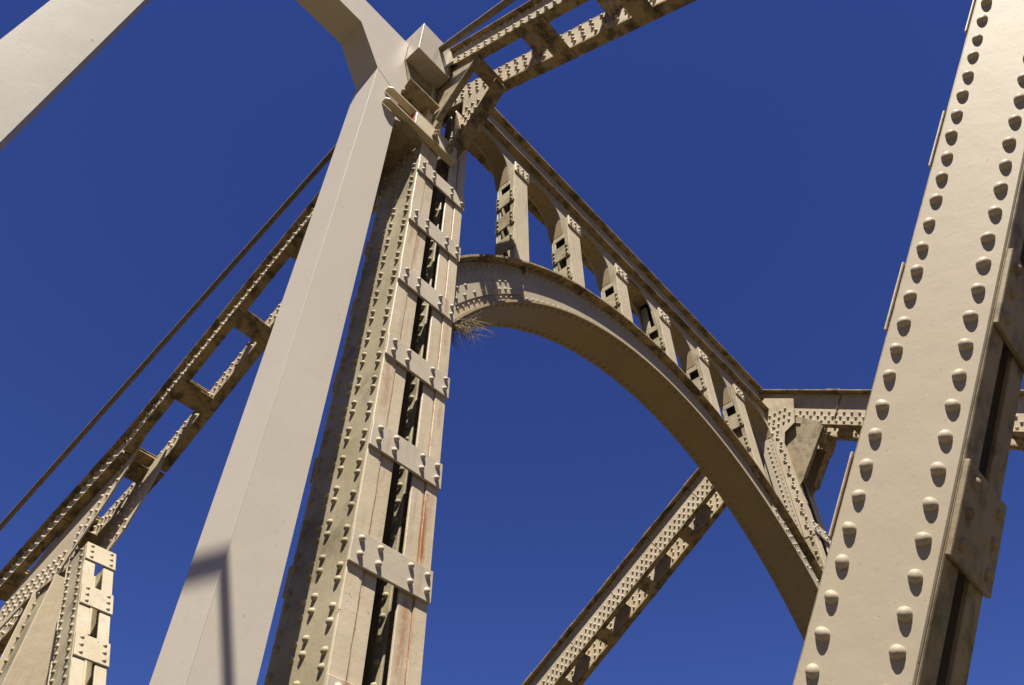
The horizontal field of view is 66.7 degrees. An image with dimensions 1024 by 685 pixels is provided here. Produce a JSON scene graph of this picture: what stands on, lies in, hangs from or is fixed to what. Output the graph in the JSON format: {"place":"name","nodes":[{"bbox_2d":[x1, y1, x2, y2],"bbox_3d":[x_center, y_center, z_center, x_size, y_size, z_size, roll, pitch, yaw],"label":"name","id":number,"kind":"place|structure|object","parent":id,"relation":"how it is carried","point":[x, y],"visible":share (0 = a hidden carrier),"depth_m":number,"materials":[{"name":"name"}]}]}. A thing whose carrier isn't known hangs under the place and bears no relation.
{"place":"outdoors","nodes":[
{"label":"outdoors","id":0,"kind":"place"},
{"bbox_2d":[0,0,1023,684],"label":"sky","id":1,"kind":"structure","parent":0,"point":[766,161],"materials":[{"name":"blue"}]},
{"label":"footway","id":2,"kind":"structure","parent":0,"visible":0},
{"bbox_2d":[0,0,456,684],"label":"box frame","id":3,"kind":"object","parent":2,"relation":"on","point":[220,624],"visible":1,"depth_m":3.67,"materials":[{"name":"paint"}]},
{"bbox_2d":[0,145,335,530],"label":"stay cable","id":4,"kind":"object","parent":3,"relation":"attached to","point":[178,326],"visible":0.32,"depth_m":7.48,"materials":[{"name":"metal"}]},
{"bbox_2d":[438,0,514,52],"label":"stay cable","id":5,"kind":"object","parent":3,"relation":"attached to","point":[476,23],"visible":1,"depth_m":6.71,"materials":[{"name":"metal"}]},
{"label":"road","id":6,"kind":"structure","parent":0,"visible":0},
{"bbox_2d":[0,0,1023,684],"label":"bridge truss","id":7,"kind":"object","parent":6,"relation":"on","point":[908,574],"visible":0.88,"depth_m":3.38,"materials":[{"name":"metal"}]},
{"bbox_2d":[522,389,1023,684],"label":"bridge truss","id":8,"kind":"object","parent":6,"relation":"on","point":[809,428],"visible":0.58,"depth_m":10.39,"materials":[{"name":"metal"}]},
{"bbox_2d":[444,107,822,639],"bbox_3d":[1.392,0.351,7.981,0.434,3.707,5.785,-33,-56,26],"label":"portal brace","id":9,"kind":"object","parent":8,"relation":"attached to","point":[508,284],"visible":0.94,"depth_m":8.23,"materials":[{"name":"paint"}]},
{"bbox_2d":[450,311,504,351],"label":"dry grass","id":10,"kind":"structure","parent":9,"relation":"attached to","point":[462,327],"depth_m":5.24,"materials":[{"name":"plant"}]}
]}

